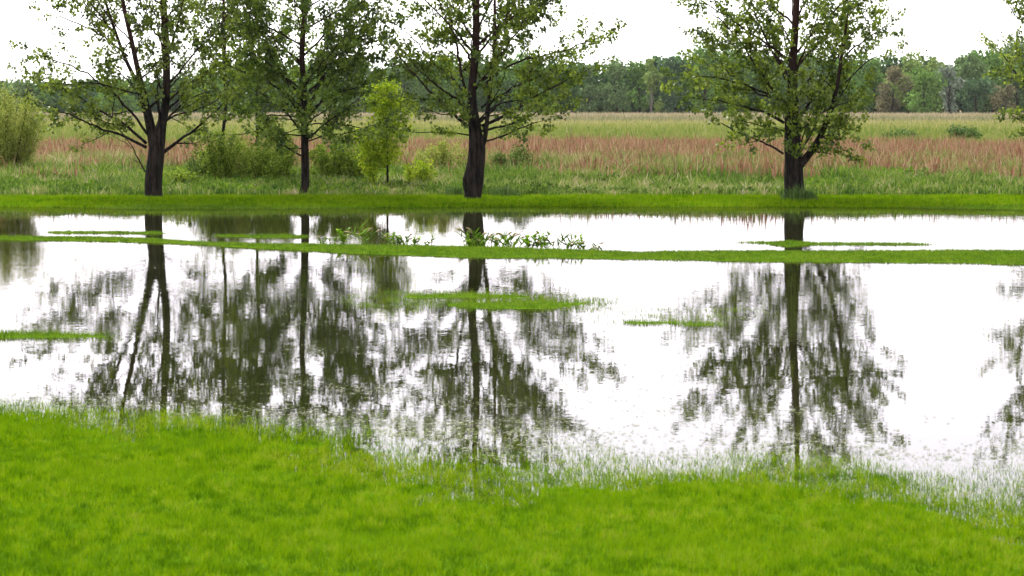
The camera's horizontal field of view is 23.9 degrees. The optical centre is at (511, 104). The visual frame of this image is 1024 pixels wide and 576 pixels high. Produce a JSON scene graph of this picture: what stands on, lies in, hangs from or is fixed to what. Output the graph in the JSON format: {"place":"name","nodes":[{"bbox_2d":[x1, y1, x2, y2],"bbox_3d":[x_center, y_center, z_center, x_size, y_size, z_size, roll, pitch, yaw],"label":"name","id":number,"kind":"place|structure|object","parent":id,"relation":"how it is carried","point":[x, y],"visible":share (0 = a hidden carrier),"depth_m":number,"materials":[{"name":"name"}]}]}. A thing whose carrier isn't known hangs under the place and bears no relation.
{"place":"outdoors","nodes":[
{"label":"outdoors","id":0,"kind":"place"},
{"bbox_2d":[0,206,1023,544],"bbox_3d":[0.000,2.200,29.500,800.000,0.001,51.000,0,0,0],"label":"water","id":1,"kind":"structure","parent":0,"point":[908,350],"depth_m":22.77,"materials":[{"name":"liquid"}]},
{"bbox_2d":[336,227,350,242],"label":"broadleaf weed","id":2,"kind":"object","parent":1,"relation":"on","point":[342,238],"visible":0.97,"depth_m":38.44,"materials":[{"name":"green plant"}]},
{"bbox_2d":[381,232,397,243],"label":"broadleaf weed","id":3,"kind":"object","parent":1,"relation":"on","point":[392,237],"visible":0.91,"depth_m":38.20,"materials":[{"name":"green plant"}]},
{"bbox_2d":[395,233,407,243],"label":"broadleaf weed","id":4,"kind":"object","parent":1,"relation":"on","point":[399,239],"visible":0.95,"depth_m":38.18,"materials":[{"name":"green plant"}]},
{"bbox_2d":[463,237,476,245],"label":"broadleaf weed","id":5,"kind":"object","parent":1,"relation":"on","point":[468,242],"visible":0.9,"depth_m":37.86,"materials":[{"name":"green plant"}]},
{"bbox_2d":[504,236,517,246],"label":"broadleaf weed","id":6,"kind":"object","parent":1,"relation":"on","point":[515,242],"visible":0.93,"depth_m":37.39,"materials":[{"name":"green plant"}]},
{"bbox_2d":[1,280,1023,459],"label":"floating clippings","id":7,"kind":"object","parent":1,"relation":"on","point":[407,434],"visible":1,"depth_m":16.31,"materials":[{"name":"green plant"}]},
{"bbox_2d":[520,235,536,246],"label":"broadleaf weed","id":8,"kind":"object","parent":1,"relation":"on","point":[527,241],"visible":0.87,"depth_m":37.06,"materials":[{"name":"green plant"}]},
{"bbox_2d":[530,230,551,247],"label":"broadleaf weed","id":9,"kind":"object","parent":1,"relation":"on","point":[537,243],"visible":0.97,"depth_m":37.09,"materials":[{"name":"green plant"}]},
{"bbox_2d":[540,237,550,248],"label":"broadleaf weed","id":10,"kind":"object","parent":1,"relation":"on","point":[545,244],"visible":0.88,"depth_m":36.97,"materials":[{"name":"green plant"}]},
{"bbox_2d":[537,233,578,248],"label":"wild grass tuft","id":11,"kind":"object","parent":1,"relation":"on","point":[558,240],"visible":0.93,"depth_m":36.83,"materials":[{"name":"green plant"}]},
{"bbox_2d":[572,234,584,249],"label":"broadleaf weed","id":12,"kind":"object","parent":1,"relation":"on","point":[581,238],"visible":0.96,"depth_m":36.72,"materials":[{"name":"green plant"}]},
{"bbox_2d":[566,240,603,249],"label":"wild grass tuft","id":13,"kind":"object","parent":1,"relation":"on","point":[570,242],"visible":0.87,"depth_m":36.68,"materials":[{"name":"green plant"}]},
{"bbox_2d":[0,106,1023,575],"bbox_3d":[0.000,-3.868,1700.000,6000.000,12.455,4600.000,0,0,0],"label":"ground","id":14,"kind":"structure","parent":0,"point":[434,486],"depth_m":12.88,"materials":[{"name":"green plant"}]},
{"bbox_2d":[1,76,45,112],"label":"distant tree","id":15,"kind":"object","parent":14,"relation":"on","point":[18,84],"visible":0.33,"depth_m":401.96,"materials":[{"name":"green plant"}]},
{"bbox_2d":[0,79,49,166],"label":"willow bush","id":16,"kind":"object","parent":14,"relation":"on","point":[23,143],"visible":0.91,"depth_m":63.64,"materials":[{"name":"green plant"}]},
{"bbox_2d":[32,83,76,112],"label":"distant tree","id":17,"kind":"object","parent":14,"relation":"on","point":[51,100],"visible":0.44,"depth_m":402.52,"materials":[{"name":"green plant"}]},
{"bbox_2d":[65,85,102,112],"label":"distant tree","id":18,"kind":"object","parent":14,"relation":"on","point":[86,99],"visible":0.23,"depth_m":403.67,"materials":[{"name":"green plant"}]},
{"bbox_2d":[88,173,135,185],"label":"grass clump","id":19,"kind":"object","parent":14,"relation":"on","point":[112,179],"visible":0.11,"depth_m":57.29,"materials":[{"name":"green plant"}]},
{"bbox_2d":[93,79,139,113],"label":"distant tree","id":20,"kind":"object","parent":14,"relation":"on","point":[126,103],"visible":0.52,"depth_m":405.32,"materials":[{"name":"green plant"}]},
{"bbox_2d":[5,0,264,196],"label":"poplar tree","id":21,"kind":"object","parent":14,"relation":"on","point":[156,137],"visible":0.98,"depth_m":54.01,"materials":[{"name":"green plant"}]},
{"bbox_2d":[159,75,203,113],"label":"distant tree","id":22,"kind":"object","parent":14,"relation":"on","point":[173,100],"visible":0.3,"depth_m":406.38,"materials":[{"name":"green plant"}]},
{"bbox_2d":[163,166,200,181],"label":"shrub","id":23,"kind":"object","parent":14,"relation":"on","point":[183,174],"visible":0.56,"depth_m":57.77,"materials":[{"name":"green plant"}]},
{"bbox_2d":[184,149,216,178],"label":"shrub","id":24,"kind":"object","parent":14,"relation":"on","point":[194,166],"visible":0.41,"depth_m":59.80,"materials":[{"name":"green plant"}]},
{"bbox_2d":[189,68,247,113],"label":"distant tree","id":25,"kind":"object","parent":14,"relation":"on","point":[219,86],"visible":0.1,"depth_m":407.94,"materials":[{"name":"green plant"}]},
{"bbox_2d":[192,125,245,178],"bbox_3d":[-7.156,1.304,59.535,1.363,1.640,1.173,0,0,0],"label":"shrub","id":26,"kind":"object","parent":14,"relation":"on","point":[219,165],"visible":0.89,"depth_m":59.32,"materials":[{"name":"green plant"}]},
{"bbox_2d":[174,0,273,161],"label":"poplar tree","id":27,"kind":"object","parent":14,"relation":"on","point":[239,96],"visible":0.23,"depth_m":59.96,"materials":[{"name":"green plant"}]},
{"bbox_2d":[212,127,263,175],"bbox_3d":[-6.802,1.345,60.943,1.941,1.570,1.485,0,0,-33],"label":"willow bush","id":28,"kind":"object","parent":14,"relation":"on","point":[238,166],"visible":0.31,"depth_m":60.61,"materials":[{"name":"green plant"}]},
{"bbox_2d":[238,140,291,178],"bbox_3d":[-5.916,1.463,59.110,1.522,1.342,1.241,0,0,39],"label":"shrub","id":29,"kind":"object","parent":14,"relation":"on","point":[267,163],"visible":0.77,"depth_m":58.87,"materials":[{"name":"green plant"}]},
{"bbox_2d":[208,0,323,167],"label":"poplar tree","id":30,"kind":"object","parent":14,"relation":"on","point":[290,27],"visible":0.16,"depth_m":61.00,"materials":[{"name":"green plant"}]},
{"bbox_2d":[238,55,297,114],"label":"distant tree","id":31,"kind":"object","parent":14,"relation":"on","point":[265,93],"visible":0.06,"depth_m":407.93,"materials":[{"name":"green plant"}]},
{"bbox_2d":[255,133,300,177],"bbox_3d":[-5.961,1.394,60.414,1.240,1.478,1.375,0,0,-14],"label":"shrub","id":32,"kind":"object","parent":14,"relation":"on","point":[290,164],"visible":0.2,"depth_m":60.16,"materials":[{"name":"green plant"}]},
{"bbox_2d":[267,54,338,112],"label":"distant tree","id":33,"kind":"object","parent":14,"relation":"on","point":[314,103],"visible":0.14,"depth_m":408.03,"materials":[{"name":"green plant"}]},
{"bbox_2d":[188,0,420,193],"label":"poplar tree","id":34,"kind":"object","parent":14,"relation":"on","point":[347,43],"visible":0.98,"depth_m":54.65,"materials":[{"name":"green plant"}]},
{"bbox_2d":[317,235,345,242],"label":"wild grass tuft","id":35,"kind":"object","parent":14,"relation":"on","point":[335,239],"visible":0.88,"depth_m":38.53,"materials":[{"name":"green plant"}]},
{"bbox_2d":[309,138,362,177],"bbox_3d":[-4.362,1.420,59.952,1.445,1.421,1.590,0,0,-23],"label":"shrub","id":36,"kind":"object","parent":14,"relation":"on","point":[324,161],"visible":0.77,"depth_m":59.68,"materials":[{"name":"green plant"}]},
{"bbox_2d":[343,144,373,179],"bbox_3d":[-3.772,1.428,60.563,1.059,1.412,1.484,0,0,19],"label":"shrub","id":37,"kind":"object","parent":14,"relation":"on","point":[357,170],"visible":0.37,"depth_m":60.27,"materials":[{"name":"green plant"}]},
{"bbox_2d":[321,61,405,112],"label":"distant tree","id":38,"kind":"object","parent":14,"relation":"on","point":[359,99],"visible":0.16,"depth_m":400.81,"materials":[{"name":"green plant"}]},
{"bbox_2d":[344,221,382,242],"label":"wild grass tuft","id":39,"kind":"object","parent":14,"relation":"on","point":[360,234],"visible":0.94,"depth_m":38.53,"materials":[{"name":"green plant"}]},
{"bbox_2d":[350,72,416,182],"bbox_3d":[-3.006,0.672,57.132,1.637,2.922,1.576,0,0,0],"label":"young tree","id":40,"kind":"object","parent":14,"relation":"on","point":[382,155],"visible":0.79,"depth_m":56.92,"materials":[{"name":"green plant"}]},
{"bbox_2d":[0,286,793,343],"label":"shallow water grass","id":41,"kind":"structure","parent":14,"relation":"on","point":[485,304],"depth_m":26.36,"materials":[{"name":"green plant"}]},
{"bbox_2d":[383,233,418,243],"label":"wild grass tuft","id":42,"kind":"object","parent":14,"relation":"on","point":[414,240],"visible":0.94,"depth_m":38.16,"materials":[{"name":"green plant"}]},
{"bbox_2d":[380,57,432,112],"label":"distant tree","id":43,"kind":"object","parent":14,"relation":"on","point":[405,83],"visible":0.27,"depth_m":403.45,"materials":[{"name":"green plant"}]},
{"bbox_2d":[401,155,437,181],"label":"shrub","id":44,"kind":"object","parent":14,"relation":"on","point":[425,170],"visible":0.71,"depth_m":57.45,"materials":[{"name":"green plant"}]},
{"bbox_2d":[422,233,437,244],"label":"wild grass tuft","id":45,"kind":"object","parent":14,"relation":"on","point":[431,242],"visible":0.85,"depth_m":38.07,"materials":[{"name":"green plant"}]},
{"bbox_2d":[413,139,467,168],"bbox_3d":[-1.871,1.499,64.017,1.510,1.251,1.318,0,0,32],"label":"shrub","id":46,"kind":"object","parent":14,"relation":"on","point":[444,154],"visible":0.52,"depth_m":63.69,"materials":[{"name":"green plant"}]},
{"bbox_2d":[406,52,480,113],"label":"distant tree","id":47,"kind":"object","parent":14,"relation":"on","point":[444,82],"visible":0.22,"depth_m":403.05,"materials":[{"name":"green plant"}]},
{"bbox_2d":[440,183,463,196],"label":"grass clump","id":48,"kind":"object","parent":14,"relation":"on","point":[456,189],"visible":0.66,"depth_m":54.68,"materials":[{"name":"green plant"}]},
{"bbox_2d":[455,227,489,244],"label":"wild grass tuft","id":49,"kind":"object","parent":14,"relation":"on","point":[469,231],"visible":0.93,"depth_m":38.00,"materials":[{"name":"green plant"}]},
{"bbox_2d":[463,54,511,112],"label":"distant tree","id":50,"kind":"object","parent":14,"relation":"on","point":[479,96],"visible":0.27,"depth_m":403.51,"materials":[{"name":"green plant"}]},
{"bbox_2d":[474,230,504,245],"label":"wild grass tuft","id":51,"kind":"object","parent":14,"relation":"on","point":[491,239],"visible":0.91,"depth_m":37.77,"materials":[{"name":"green plant"}]},
{"bbox_2d":[362,0,627,198],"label":"poplar tree","id":52,"kind":"object","parent":14,"relation":"on","point":[522,17],"visible":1,"depth_m":53.80,"materials":[{"name":"green plant"}]},
{"bbox_2d":[487,183,520,196],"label":"grass clump","id":53,"kind":"object","parent":14,"relation":"on","point":[505,190],"visible":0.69,"depth_m":54.68,"materials":[{"name":"green plant"}]},
{"bbox_2d":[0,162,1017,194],"bbox_3d":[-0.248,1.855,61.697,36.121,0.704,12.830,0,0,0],"label":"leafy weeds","id":54,"kind":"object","parent":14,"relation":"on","point":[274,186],"visible":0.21,"depth_m":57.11,"materials":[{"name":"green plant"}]},
{"bbox_2d":[0,143,1023,195],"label":"meadow weeds","id":55,"kind":"object","parent":14,"relation":"on","point":[642,181],"visible":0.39,"depth_m":58.10,"materials":[{"name":"green plant"}]},
{"bbox_2d":[0,191,1023,207],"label":"bank grass","id":56,"kind":"structure","parent":14,"relation":"on","point":[91,200],"depth_m":52.97,"materials":[{"name":"green plant"}]},
{"bbox_2d":[0,49,1023,113],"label":"distant wood","id":57,"kind":"object","parent":14,"relation":"on","point":[598,79],"visible":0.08,"depth_m":421.11,"materials":[{"name":"green plant"}]},
{"bbox_2d":[0,164,1023,194],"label":"nettle patch","id":58,"kind":"object","parent":14,"relation":"on","point":[577,188],"visible":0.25,"depth_m":56.62,"materials":[{"name":"green plant"}]},
{"bbox_2d":[1,111,1023,123],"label":"tan grass","id":59,"kind":"structure","parent":14,"relation":"on","point":[882,117],"depth_m":267.42,"materials":[{"name":"beige plant"}]},
{"bbox_2d":[1,202,1023,215],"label":"margin grass","id":60,"kind":"structure","parent":14,"relation":"on","point":[179,206],"depth_m":50.74,"materials":[{"name":"plant"}]},
{"bbox_2d":[489,142,540,167],"bbox_3d":[0.014,1.556,64.022,1.384,1.141,1.342,0,0,20],"label":"shrub","id":61,"kind":"object","parent":14,"relation":"on","point":[517,159],"visible":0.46,"depth_m":63.97,"materials":[{"name":"green plant"}]},
{"bbox_2d":[494,231,537,246],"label":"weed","id":62,"kind":"object","parent":14,"relation":"on","point":[510,237],"visible":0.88,"depth_m":37.49,"materials":[{"name":"green plant"}]},
{"bbox_2d":[11,118,1023,138],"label":"yellow green grass","id":63,"kind":"structure","parent":14,"relation":"on","point":[867,126],"depth_m":163.18,"materials":[{"name":"plant"}]},
{"bbox_2d":[489,46,550,112],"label":"distant tree","id":64,"kind":"object","parent":14,"relation":"on","point":[517,66],"visible":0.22,"depth_m":405.14,"materials":[{"name":"green plant"}]},
{"bbox_2d":[537,58,581,112],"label":"distant tree","id":65,"kind":"object","parent":14,"relation":"on","point":[572,88],"visible":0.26,"depth_m":406.30,"materials":[{"name":"green plant"}]},
{"bbox_2d":[573,63,599,113],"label":"distant tree","id":66,"kind":"object","parent":14,"relation":"on","point":[589,93],"visible":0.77,"depth_m":407.19,"materials":[{"name":"green plant"}]},
{"bbox_2d":[596,56,630,113],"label":"distant tree","id":67,"kind":"object","parent":14,"relation":"on","point":[610,93],"visible":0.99,"depth_m":407.33,"materials":[{"name":"green plant"}]},
{"bbox_2d":[624,59,654,112],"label":"distant tree","id":68,"kind":"object","parent":14,"relation":"on","point":[636,72],"visible":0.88,"depth_m":409.25,"materials":[{"name":"green plant"}]},
{"bbox_2d":[643,58,664,113],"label":"distant tree","id":69,"kind":"object","parent":14,"relation":"on","point":[652,76],"visible":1,"depth_m":401.39,"materials":[{"name":"green plant"}]},
{"bbox_2d":[652,56,688,112],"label":"distant tree","id":70,"kind":"object","parent":14,"relation":"on","point":[674,65],"visible":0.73,"depth_m":402.35,"materials":[{"name":"green plant"}]},
{"bbox_2d":[674,41,733,113],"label":"distant tree","id":71,"kind":"object","parent":14,"relation":"on","point":[700,53],"visible":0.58,"depth_m":403.28,"materials":[{"name":"green plant"}]},
{"bbox_2d":[710,48,756,109],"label":"distant tree","id":72,"kind":"object","parent":14,"relation":"on","point":[743,74],"visible":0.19,"depth_m":404.32,"materials":[{"name":"green plant"}]},
{"bbox_2d":[745,55,786,112],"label":"distant tree","id":73,"kind":"object","parent":14,"relation":"on","point":[755,85],"visible":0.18,"depth_m":405.84,"materials":[{"name":"green plant"}]},
{"bbox_2d":[660,0,911,194],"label":"poplar tree","id":74,"kind":"object","parent":14,"relation":"on","point":[795,161],"visible":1,"depth_m":53.70,"materials":[{"name":"green plant"}]},
{"bbox_2d":[780,183,818,200],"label":"grass clump","id":75,"kind":"object","parent":14,"relation":"on","point":[801,193],"visible":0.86,"depth_m":53.46,"materials":[{"name":"green plant"}]},
{"bbox_2d":[784,54,840,112],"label":"distant tree","id":76,"kind":"object","parent":14,"relation":"on","point":[806,79],"visible":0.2,"depth_m":406.00,"materials":[{"name":"green plant"}]},
{"bbox_2d":[816,56,869,112],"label":"distant tree","id":77,"kind":"object","parent":14,"relation":"on","point":[857,78],"visible":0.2,"depth_m":406.93,"materials":[{"name":"green plant"}]},
{"bbox_2d":[850,51,884,112],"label":"distant tree","id":78,"kind":"object","parent":14,"relation":"on","point":[875,62],"visible":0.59,"depth_m":408.11,"materials":[{"name":"green plant"}]},
{"bbox_2d":[875,65,914,112],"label":"distant tree","id":79,"kind":"object","parent":14,"relation":"on","point":[888,104],"visible":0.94,"depth_m":397.85,"materials":[{"name":"green plant"}]},
{"bbox_2d":[880,127,920,138],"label":"shrub","id":80,"kind":"object","parent":14,"relation":"on","point":[904,131],"visible":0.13,"depth_m":121.56,"materials":[{"name":"green plant"}]},
{"bbox_2d":[882,50,923,113],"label":"distant tree","id":81,"kind":"object","parent":14,"relation":"on","point":[910,63],"visible":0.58,"depth_m":401.30,"materials":[{"name":"green plant"}]},
{"bbox_2d":[903,65,948,113],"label":"distant tree","id":82,"kind":"object","parent":14,"relation":"on","point":[926,81],"visible":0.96,"depth_m":389.95,"materials":[{"name":"green plant"}]},
{"bbox_2d":[917,56,950,112],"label":"distant tree","id":83,"kind":"object","parent":14,"relation":"on","point":[931,65],"visible":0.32,"depth_m":403.22,"materials":[{"name":"green plant"}]},
{"bbox_2d":[933,64,964,112],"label":"distant tree","id":84,"kind":"object","parent":14,"relation":"on","point":[948,97],"visible":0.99,"depth_m":392.54,"materials":[{"name":"green plant"}]},
{"bbox_2d":[945,123,982,140],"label":"shrub","id":85,"kind":"object","parent":14,"relation":"on","point":[959,131],"visible":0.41,"depth_m":117.53,"materials":[{"name":"green plant"}]},
{"bbox_2d":[955,54,989,111],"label":"distant tree","id":86,"kind":"object","parent":14,"relation":"on","point":[968,64],"visible":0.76,"depth_m":405.12,"materials":[{"name":"green plant"}]},
{"bbox_2d":[956,76,997,112],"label":"distant tree","id":87,"kind":"object","parent":14,"relation":"on","point":[980,87],"visible":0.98,"depth_m":394.54,"materials":[{"name":"green plant"}]},
{"bbox_2d":[966,48,1019,112],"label":"distant tree","id":88,"kind":"object","parent":14,"relation":"on","point":[995,59],"visible":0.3,"depth_m":407.18,"materials":[{"name":"green plant"}]},
{"bbox_2d":[974,0,1023,139],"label":"poplar tree","id":89,"kind":"object","parent":14,"relation":"on","point":[1019,10],"visible":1,"depth_m":53.79,"materials":[{"name":"green plant"}]},
{"bbox_2d":[979,172,1022,185],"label":"grass clump","id":90,"kind":"object","parent":14,"relation":"on","point":[1004,179],"visible":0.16,"depth_m":57.40,"materials":[{"name":"green plant"}]},
{"bbox_2d":[987,83,1016,112],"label":"distant tree","id":91,"kind":"object","parent":14,"relation":"on","point":[1006,102],"visible":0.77,"depth_m":397.67,"materials":[{"name":"brown plant"}]},
{"bbox_2d":[989,32,1023,108],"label":"distant tree","id":92,"kind":"object","parent":14,"relation":"on","point":[1018,98],"visible":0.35,"depth_m":408.60,"materials":[{"name":"green plant"}]},
{"bbox_2d":[0,229,1023,265],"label":"grass strip","id":93,"kind":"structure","parent":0,"point":[830,254],"depth_m":35.65,"materials":[{"name":"grass"}]},
{"bbox_2d":[0,0,1023,103],"label":"sky","id":94,"kind":"structure","parent":0,"point":[948,29],"materials":[{"name":"white"}]},
{"bbox_2d":[1,129,1023,181],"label":"reddish grass","id":95,"kind":"structure","parent":0,"point":[899,146],"depth_m":76.26,"materials":[{"name":"brown plant"}]},
{"bbox_2d":[1,125,1023,157],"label":"green meadow grass","id":96,"kind":"structure","parent":0,"point":[660,135],"depth_m":119.55,"materials":[{"name":"green plant"}]}
]}

